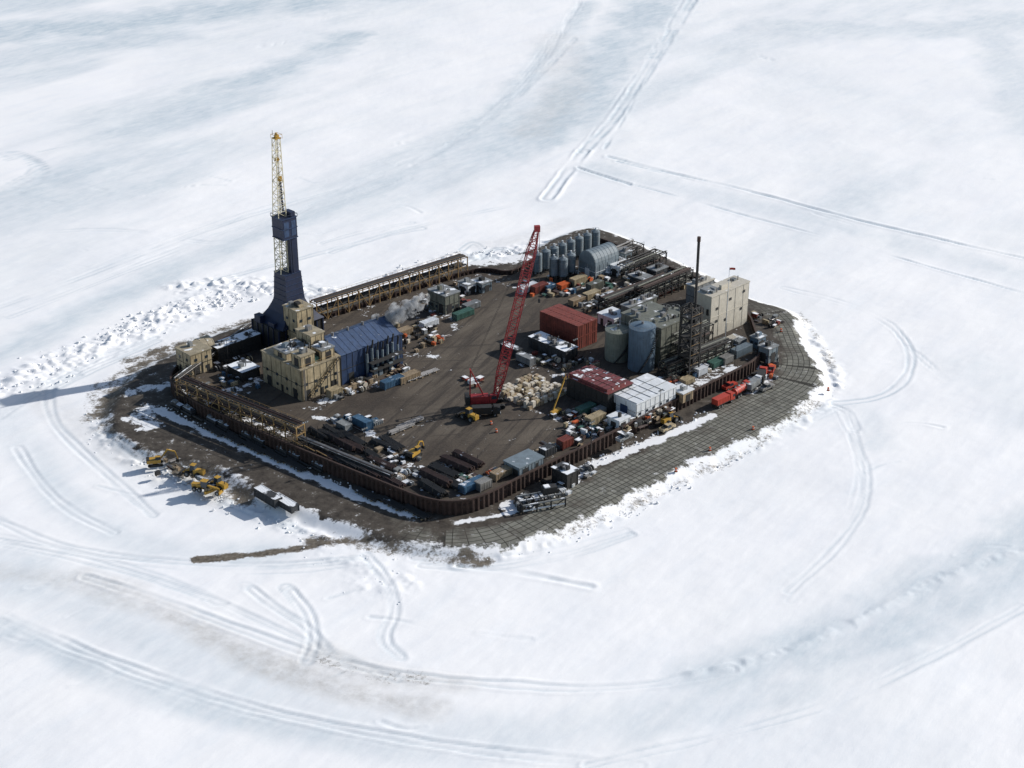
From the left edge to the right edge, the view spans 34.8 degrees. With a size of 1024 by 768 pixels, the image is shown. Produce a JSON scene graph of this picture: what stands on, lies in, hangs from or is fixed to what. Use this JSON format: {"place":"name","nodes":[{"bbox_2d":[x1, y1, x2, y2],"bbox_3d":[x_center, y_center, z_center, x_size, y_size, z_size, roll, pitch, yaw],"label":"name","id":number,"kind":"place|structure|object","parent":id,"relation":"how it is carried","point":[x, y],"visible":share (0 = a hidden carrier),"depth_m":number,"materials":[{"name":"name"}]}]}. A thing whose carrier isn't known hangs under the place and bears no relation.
{"place":"outdoors","nodes":[
{"label":"outdoors","id":0,"kind":"place"},
{"bbox_2d":[0,0,1023,767],"bbox_3d":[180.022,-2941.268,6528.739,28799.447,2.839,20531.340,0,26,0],"label":"snow ground","id":1,"kind":"structure","parent":0,"point":[818,576],"depth_m":486.51,"materials":[{"name":"snow"}]},
{"bbox_2d":[0,280,302,392],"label":"snow rubble","id":2,"kind":"object","parent":1,"relation":"on","point":[141,312],"visible":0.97,"depth_m":542.27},
{"bbox_2d":[146,449,178,467],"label":"backhoe excavator","id":3,"kind":"object","parent":1,"relation":"on","point":[152,462],"visible":1,"depth_m":449.01,"materials":[{"name":"metal"}]},
{"bbox_2d":[154,457,223,491],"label":"field supplies","id":4,"kind":"object","parent":1,"relation":"on","point":[177,469],"visible":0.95,"depth_m":445.34,"materials":[{"name":"brown wood"}]},
{"bbox_2d":[177,463,205,478],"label":"wheel loader","id":5,"kind":"object","parent":1,"relation":"on","point":[193,469],"visible":1,"depth_m":443.54,"materials":[{"name":"metal"}]},
{"bbox_2d":[191,478,223,495],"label":"motor grader","id":6,"kind":"object","parent":1,"relation":"on","point":[203,483],"visible":1,"depth_m":436.06,"materials":[{"name":"metal"}]},
{"bbox_2d":[169,391,326,472],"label":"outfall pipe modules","id":7,"kind":"object","parent":1,"relation":"on","point":[184,408],"visible":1,"depth_m":463.56,"materials":[{"name":"metal"}]},
{"bbox_2d":[85,413,412,559],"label":"snow rubble","id":8,"kind":"object","parent":1,"relation":"on","point":[183,481],"visible":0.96,"depth_m":435.88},
{"bbox_2d":[254,484,282,508],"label":"shipping container","id":9,"kind":"object","parent":1,"relation":"on","point":[263,493],"visible":1,"depth_m":430.41,"materials":[{"name":"metal"}]},
{"bbox_2d":[276,492,299,513],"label":"shipping container","id":10,"kind":"object","parent":1,"relation":"on","point":[289,505],"visible":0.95,"depth_m":427.16,"materials":[{"name":"metal"}]},
{"bbox_2d":[352,486,380,501],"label":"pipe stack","id":11,"kind":"object","parent":1,"relation":"on","point":[364,492],"visible":1,"depth_m":433.71,"materials":[{"name":"metal"}]},
{"bbox_2d":[378,495,405,511],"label":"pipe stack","id":12,"kind":"object","parent":1,"relation":"on","point":[392,503],"visible":1,"depth_m":429.33,"materials":[{"name":"metal"}]},
{"bbox_2d":[402,503,431,520],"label":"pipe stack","id":13,"kind":"object","parent":1,"relation":"on","point":[417,512],"visible":1,"depth_m":424.98,"materials":[{"name":"metal"}]},
{"bbox_2d":[172,243,757,505],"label":"gravel yard","id":14,"kind":"structure","parent":1,"relation":"on","point":[435,400],"depth_m":487.09,"materials":[{"name":"gravel"}]},
{"bbox_2d":[174,340,212,375],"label":"crew hut","id":15,"kind":"object","parent":14,"relation":"on","point":[192,352],"visible":0.91,"depth_m":494.21,"materials":[{"name":"beige paint"}]},
{"bbox_2d":[172,321,251,389],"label":"pipe rack","id":16,"kind":"object","parent":14,"relation":"on","point":[193,366],"visible":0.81,"depth_m":491.21,"materials":[{"name":"metal"}]},
{"bbox_2d":[211,329,260,362],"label":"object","id":17,"kind":"structure","parent":14,"relation":"on","point":[244,342],"depth_m":505.55,"materials":[{"name":"metal"}]},
{"bbox_2d":[213,353,260,391],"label":"supply crates","id":18,"kind":"object","parent":14,"relation":"on","point":[232,382],"visible":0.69,"depth_m":491.44,"materials":[{"name":"metal"}]},
{"bbox_2d":[175,373,305,443],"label":"pipe rack","id":19,"kind":"object","parent":14,"relation":"on","point":[230,404],"visible":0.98,"depth_m":465.64,"materials":[{"name":"metal"}]},
{"bbox_2d":[227,358,259,381],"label":"pipe shed","id":20,"kind":"structure","parent":14,"relation":"on","point":[244,369],"depth_m":491.54,"materials":[{"name":"metal"}]},
{"bbox_2d":[251,132,324,346],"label":"drilling rig derrick","id":21,"kind":"object","parent":14,"relation":"on","point":[269,324],"visible":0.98,"depth_m":505.64,"materials":[{"name":"metal"}]},
{"bbox_2d":[282,299,313,339],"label":"building","id":22,"kind":"structure","parent":14,"relation":"on","point":[298,313],"depth_m":503.37,"materials":[{"name":"beige paint"}]},
{"bbox_2d":[260,338,340,401],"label":"rig service building","id":23,"kind":"structure","parent":14,"relation":"on","point":[283,375],"depth_m":480.75,"materials":[{"name":"beige paint"}]},
{"bbox_2d":[273,324,334,367],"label":"rig upper module","id":24,"kind":"object","parent":23,"relation":"on","point":[308,345],"visible":1,"depth_m":480.55,"materials":[{"name":"beige paint"}]},
{"bbox_2d":[303,355,341,400],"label":"access stair","id":25,"kind":"object","parent":23,"relation":"attached to","point":[328,371],"visible":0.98,"depth_m":479.94,"materials":[{"name":"metal"}]},
{"bbox_2d":[327,433,355,451],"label":"pipe stack","id":26,"kind":"object","parent":14,"relation":"on","point":[345,445],"visible":0.98,"depth_m":452.01,"materials":[{"name":"brown metal"}]},
{"bbox_2d":[297,433,397,478],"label":"pipe rack","id":27,"kind":"object","parent":14,"relation":"on","point":[346,455],"visible":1,"depth_m":444.35,"materials":[{"name":"metal"}]},
{"bbox_2d":[337,427,367,445],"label":"pipe stack","id":28,"kind":"object","parent":14,"relation":"on","point":[352,437],"visible":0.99,"depth_m":455.66,"materials":[{"name":"brown metal"}]},
{"bbox_2d":[330,413,384,431],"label":"supply crates","id":29,"kind":"object","parent":14,"relation":"on","point":[348,417],"visible":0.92,"depth_m":466.12,"materials":[{"name":"white wood"}]},
{"bbox_2d":[324,315,400,384],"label":"blue rig hall","id":30,"kind":"structure","parent":14,"relation":"on","point":[350,343],"depth_m":491.28,"materials":[{"name":"metal"}]},
{"bbox_2d":[352,414,373,431],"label":"shipping container","id":31,"kind":"object","parent":14,"relation":"on","point":[360,421],"visible":0.98,"depth_m":462.23,"materials":[{"name":"metal"}]},
{"bbox_2d":[334,363,409,399],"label":"supply crates","id":32,"kind":"object","parent":14,"relation":"on","point":[356,382],"visible":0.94,"depth_m":487.97,"materials":[{"name":"metal"}]},
{"bbox_2d":[369,437,401,451],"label":"pipe stack","id":33,"kind":"object","parent":14,"relation":"on","point":[378,442],"visible":1,"depth_m":451.68,"materials":[{"name":"brown metal"}]},
{"bbox_2d":[366,333,405,377],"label":"exhaust stack group","id":34,"kind":"object","parent":14,"relation":"on","point":[382,369],"visible":1,"depth_m":493.76,"materials":[{"name":"blue metal"}]},
{"bbox_2d":[309,251,467,318],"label":"pipe rack","id":35,"kind":"object","parent":14,"relation":"on","point":[368,293],"visible":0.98,"depth_m":546.02,"materials":[{"name":"metal"}]},
{"bbox_2d":[379,373,404,390],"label":"shipping container","id":36,"kind":"object","parent":14,"relation":"on","point":[389,382],"visible":1,"depth_m":486.00,"materials":[{"name":"metal"}]},
{"bbox_2d":[370,446,426,485],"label":"supply crates","id":37,"kind":"object","parent":14,"relation":"on","point":[394,458],"visible":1,"depth_m":443.25,"materials":[{"name":"white wood"}]},
{"bbox_2d":[406,441,425,459],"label":"excavator","id":38,"kind":"object","parent":14,"relation":"on","point":[413,453],"visible":1,"depth_m":446.19,"materials":[{"name":"metal"}]},
{"bbox_2d":[394,315,451,353],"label":"supply crates","id":39,"kind":"object","parent":14,"relation":"on","point":[432,337],"visible":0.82,"depth_m":517.63,"materials":[{"name":"metal"}]},
{"bbox_2d":[417,478,449,498],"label":"pipe stack","id":40,"kind":"object","parent":14,"relation":"on","point":[429,486],"visible":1,"depth_m":429.32,"materials":[{"name":"black metal"}]},
{"bbox_2d":[418,467,453,487],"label":"pipe stack","id":41,"kind":"object","parent":14,"relation":"on","point":[433,476],"visible":1,"depth_m":434.73,"materials":[{"name":"brown metal"}]},
{"bbox_2d":[412,281,470,316],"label":"supply crates","id":42,"kind":"object","parent":14,"relation":"on","point":[422,300],"visible":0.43,"depth_m":544.39,"materials":[{"name":"white wood"}]},
{"bbox_2d":[427,283,460,314],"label":"utility building","id":43,"kind":"structure","parent":14,"relation":"on","point":[443,299],"depth_m":536.07,"materials":[{"name":"metal"}]},
{"bbox_2d":[428,462,460,478],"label":"pipe stack","id":44,"kind":"object","parent":14,"relation":"on","point":[443,469],"visible":1,"depth_m":439.12,"materials":[{"name":"black metal"}]},
{"bbox_2d":[439,454,474,472],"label":"pipe stack","id":45,"kind":"object","parent":14,"relation":"on","point":[456,463],"visible":1,"depth_m":441.40,"materials":[{"name":"brown metal"}]},
{"bbox_2d":[452,307,473,320],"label":"shipping container","id":46,"kind":"object","parent":14,"relation":"on","point":[461,314],"visible":1,"depth_m":532.04,"materials":[{"name":"metal"}]},
{"bbox_2d":[457,277,476,294],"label":"camp trailer","id":47,"kind":"object","parent":14,"relation":"on","point":[465,284],"visible":0.94,"depth_m":550.50,"materials":[{"name":"metal"}]},
{"bbox_2d":[455,407,478,422],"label":"forklift loader","id":48,"kind":"object","parent":14,"relation":"on","point":[470,414],"visible":1,"depth_m":466.04,"materials":[{"name":"metal"}]},
{"bbox_2d":[451,449,484,468],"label":"pipe stack","id":49,"kind":"object","parent":14,"relation":"on","point":[477,463],"visible":1,"depth_m":443.82,"materials":[{"name":"brown metal"}]},
{"bbox_2d":[458,474,483,494],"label":"shipping container","id":50,"kind":"object","parent":14,"relation":"on","point":[466,487],"visible":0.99,"depth_m":429.78,"materials":[{"name":"metal"}]},
{"bbox_2d":[470,276,492,292],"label":"camp trailer","id":51,"kind":"object","parent":14,"relation":"on","point":[484,284],"visible":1,"depth_m":551.53,"materials":[{"name":"white metal"}]},
{"bbox_2d":[474,476,491,492],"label":"shipping container","id":52,"kind":"object","parent":14,"relation":"on","point":[484,483],"visible":1,"depth_m":430.72,"materials":[{"name":"metal"}]},
{"bbox_2d":[471,404,500,417],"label":"service truck","id":53,"kind":"object","parent":14,"relation":"on","point":[479,409],"visible":0.97,"depth_m":468.41,"materials":[{"name":"metal"}]},
{"bbox_2d":[490,464,511,481],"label":"shipping container","id":54,"kind":"object","parent":14,"relation":"on","point":[501,472],"visible":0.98,"depth_m":436.31,"materials":[{"name":"beige metal"}]},
{"bbox_2d":[464,225,539,409],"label":"crawler crane","id":55,"kind":"object","parent":14,"relation":"on","point":[479,398],"visible":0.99,"depth_m":465.92,"materials":[{"name":"metal"}]},
{"bbox_2d":[456,441,560,483],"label":"supply crates","id":56,"kind":"object","parent":14,"relation":"on","point":[462,477],"visible":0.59,"depth_m":437.27,"materials":[{"name":"brown wood"}]},
{"bbox_2d":[503,448,544,476],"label":"wall shelter","id":57,"kind":"object","parent":14,"relation":"on","point":[524,461],"depth_m":439.39,"materials":[{"name":"blue metal"}]},
{"bbox_2d":[516,351,535,366],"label":"shipping container","id":58,"kind":"object","parent":14,"relation":"on","point":[529,360],"visible":1,"depth_m":500.49,"materials":[{"name":"metal"}]},
{"bbox_2d":[495,373,566,410],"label":"sack pallets","id":59,"kind":"object","parent":14,"relation":"on","point":[529,385],"visible":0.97,"depth_m":480.56,"materials":[{"name":"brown wood"}]},
{"bbox_2d":[539,442,555,458],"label":"shipping container","id":60,"kind":"object","parent":14,"relation":"on","point":[547,450],"visible":0.94,"depth_m":447.42,"materials":[{"name":"metal"}]},
{"bbox_2d":[528,331,578,362],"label":"snowy storage module","id":61,"kind":"object","parent":14,"relation":"on","point":[548,344],"visible":1,"depth_m":505.48,"materials":[{"name":"metal"}]},
{"bbox_2d":[549,254,558,280],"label":"storage silo","id":62,"kind":"object","parent":14,"relation":"on","point":[553,265],"visible":1,"depth_m":559.62,"materials":[{"name":"metal"}]},
{"bbox_2d":[558,255,567,279],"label":"storage silo","id":63,"kind":"object","parent":14,"relation":"on","point":[563,267],"visible":1,"depth_m":559.24,"materials":[{"name":"metal"}]},
{"bbox_2d":[527,351,599,371],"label":"supply crates","id":64,"kind":"object","parent":14,"relation":"on","point":[579,359],"visible":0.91,"depth_m":501.25,"materials":[{"name":"metal"}]},
{"bbox_2d":[556,434,573,449],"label":"shipping container","id":65,"kind":"object","parent":14,"relation":"on","point":[566,441],"visible":1,"depth_m":451.46,"materials":[{"name":"metal"}]},
{"bbox_2d":[540,304,596,348],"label":"red container block","id":66,"kind":"structure","parent":14,"relation":"on","point":[565,323],"depth_m":513.12,"materials":[{"name":"metal"}]},
{"bbox_2d":[523,270,629,296],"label":"supply crates","id":67,"kind":"object","parent":14,"relation":"on","point":[606,278],"visible":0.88,"depth_m":556.82,"materials":[{"name":"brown wood"}]},
{"bbox_2d":[550,407,612,446],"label":"supply crates","id":68,"kind":"object","parent":14,"relation":"on","point":[575,428],"visible":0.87,"depth_m":461.89,"materials":[{"name":"white wood"}]},
{"bbox_2d":[584,410,605,424],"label":"shipping container","id":69,"kind":"object","parent":14,"relation":"on","point":[598,417],"visible":0.95,"depth_m":464.43,"materials":[{"name":"beige paint"}]},
{"bbox_2d":[578,242,618,278],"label":"quonset hut","id":70,"kind":"object","parent":14,"relation":"on","point":[595,261],"visible":0.98,"depth_m":563.25,"materials":[{"name":"grey metal"}]},
{"bbox_2d":[566,365,632,413],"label":"dark warehouse","id":71,"kind":"structure","parent":14,"relation":"on","point":[580,391],"depth_m":474.22,"materials":[{"name":"metal"}]},
{"bbox_2d":[569,364,629,391],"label":"roof container row","id":72,"kind":"object","parent":71,"relation":"on","point":[593,377],"visible":1,"depth_m":474.59,"materials":[{"name":"metal"}]},
{"bbox_2d":[575,281,636,312],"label":"supply crates","id":73,"kind":"object","parent":14,"relation":"on","point":[592,304],"visible":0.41,"depth_m":541.60,"materials":[{"name":"white wood"}]},
{"bbox_2d":[597,306,620,325],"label":"process module","id":74,"kind":"object","parent":14,"relation":"on","point":[607,315],"visible":0.62,"depth_m":525.89,"materials":[{"name":"metal"}]},
{"bbox_2d":[604,321,628,363],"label":"storage tank","id":75,"kind":"object","parent":14,"relation":"on","point":[616,341],"visible":0.81,"depth_m":500.12,"materials":[{"name":"metal"}]},
{"bbox_2d":[606,410,630,428],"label":"equipment cabin","id":76,"kind":"object","parent":14,"relation":"on","point":[617,418],"visible":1,"depth_m":462.08,"materials":[{"name":"metal"}]},
{"bbox_2d":[610,256,634,276],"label":"site office","id":77,"kind":"structure","parent":14,"relation":"on","point":[615,270],"depth_m":564.81,"materials":[{"name":"metal"}]},
{"bbox_2d":[598,270,673,309],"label":"process pipe rack","id":78,"kind":"object","parent":14,"relation":"on","point":[619,295],"visible":0.7,"depth_m":540.43,"materials":[{"name":"metal"}]},
{"bbox_2d":[620,292,657,312],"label":"process module","id":79,"kind":"object","parent":14,"relation":"on","point":[637,301],"visible":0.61,"depth_m":527.85,"materials":[{"name":"metal"}]},
{"bbox_2d":[627,270,652,283],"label":"utility building","id":80,"kind":"structure","parent":14,"relation":"on","point":[637,275],"depth_m":558.36,"materials":[{"name":"metal"}]},
{"bbox_2d":[617,246,666,273],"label":"pipe rack","id":81,"kind":"object","parent":14,"relation":"on","point":[647,258],"visible":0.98,"depth_m":568.49,"materials":[{"name":"metal"}]},
{"bbox_2d":[628,318,658,373],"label":"storage tank","id":82,"kind":"object","parent":14,"relation":"on","point":[642,340],"visible":1,"depth_m":492.90,"materials":[{"name":"metal"}]},
{"bbox_2d":[613,373,676,417],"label":"white warehouse","id":83,"kind":"structure","parent":14,"relation":"on","point":[648,402],"depth_m":470.85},
{"bbox_2d":[613,377,668,414],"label":"warehouse trim","id":84,"kind":"structure","parent":83,"relation":"attached to","point":[623,408],"depth_m":470.08,"materials":[{"name":"grey metal"}]},
{"bbox_2d":[615,405,675,434],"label":"supply crates","id":85,"kind":"object","parent":14,"relation":"on","point":[641,423],"visible":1,"depth_m":465.89,"materials":[{"name":"white wood"}]},
{"bbox_2d":[620,301,688,366],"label":"process module","id":86,"kind":"object","parent":14,"relation":"on","point":[666,319],"visible":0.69,"depth_m":500.06,"materials":[{"name":"metal"}]},
{"bbox_2d":[646,262,668,275],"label":"utility building","id":87,"kind":"structure","parent":14,"relation":"on","point":[655,269],"depth_m":563.24,"materials":[{"name":"metal"}]},
{"bbox_2d":[634,264,693,300],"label":"process pipe rack","id":88,"kind":"object","parent":14,"relation":"on","point":[671,283],"visible":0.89,"depth_m":547.74,"materials":[{"name":"metal"}]},
{"bbox_2d":[676,383,694,403],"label":"equipment cabin","id":89,"kind":"object","parent":14,"relation":"on","point":[684,393],"visible":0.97,"depth_m":477.19,"materials":[{"name":"brown metal"}]},
{"bbox_2d":[677,236,702,375],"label":"flare stack tower","id":90,"kind":"structure","parent":14,"relation":"on","point":[690,345],"depth_m":488.59,"materials":[{"name":"metal"}]},
{"bbox_2d":[671,320,713,354],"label":"process pipe rack","id":91,"kind":"object","parent":14,"relation":"on","point":[704,332],"visible":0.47,"depth_m":504.67,"materials":[{"name":"metal"}]},
{"bbox_2d":[657,334,732,377],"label":"process pipe rack","id":92,"kind":"object","parent":14,"relation":"on","point":[708,349],"visible":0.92,"depth_m":497.50,"materials":[{"name":"metal"}]},
{"bbox_2d":[658,341,737,384],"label":"supply crates","id":93,"kind":"object","parent":14,"relation":"on","point":[675,378],"visible":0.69,"depth_m":491.58,"materials":[{"name":"grey wood"}]},
{"bbox_2d":[685,275,714,306],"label":"process module","id":94,"kind":"object","parent":14,"relation":"on","point":[705,280],"visible":0.6,"depth_m":540.63,"materials":[{"name":"metal"}]},
{"bbox_2d":[697,275,749,338],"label":"process tower building","id":95,"kind":"structure","parent":14,"relation":"on","point":[713,299],"depth_m":519.17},
{"bbox_2d":[696,281,744,322],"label":"building vent panel","id":96,"kind":"object","parent":95,"relation":"on","point":[705,289],"visible":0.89,"depth_m":516.21,"materials":[{"name":"metal"}]},
{"bbox_2d":[730,342,752,358],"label":"shipping container","id":97,"kind":"object","parent":14,"relation":"on","point":[745,348],"visible":0.93,"depth_m":505.83,"materials":[{"name":"grey metal"}]},
{"bbox_2d":[749,331,766,348],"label":"control cabin","id":98,"kind":"object","parent":14,"relation":"on","point":[757,338],"visible":0.84,"depth_m":510.72,"materials":[{"name":"metal"}]},
{"bbox_2d":[757,340,778,363],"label":"control cabin","id":99,"kind":"object","parent":14,"relation":"on","point":[767,349],"visible":1,"depth_m":504.96,"materials":[{"name":"grey metal"}]},
{"bbox_2d":[170,238,759,515],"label":"sheet pile wall","id":100,"kind":"structure","parent":1,"relation":"on","point":[462,506],"depth_m":452.23,"materials":[{"name":"metal"}]},
{"bbox_2d":[515,483,565,514],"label":"loading dock frame","id":101,"kind":"object","parent":1,"relation":"on","point":[547,490],"visible":1,"depth_m":428.56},
{"bbox_2d":[513,463,596,512],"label":"loading supplies","id":102,"kind":"object","parent":1,"relation":"on","point":[587,468],"visible":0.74,"depth_m":436.25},
{"bbox_2d":[551,461,579,488],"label":"dock cabin","id":103,"kind":"object","parent":1,"relation":"on","point":[565,473],"visible":1,"depth_m":437.69,"materials":[{"name":"metal"}]},
{"bbox_2d":[711,390,734,408],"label":"service truck","id":104,"kind":"object","parent":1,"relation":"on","point":[721,399],"visible":1,"depth_m":480.93,"materials":[{"name":"metal"}]},
{"bbox_2d":[745,374,761,392],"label":"service truck","id":105,"kind":"object","parent":1,"relation":"on","point":[753,383],"visible":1,"depth_m":490.39,"materials":[{"name":"metal"}]},
{"bbox_2d":[751,310,783,327],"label":"supply crates","id":106,"kind":"object","parent":1,"relation":"on","point":[775,321],"visible":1,"depth_m":537.50,"materials":[{"name":"metal"}]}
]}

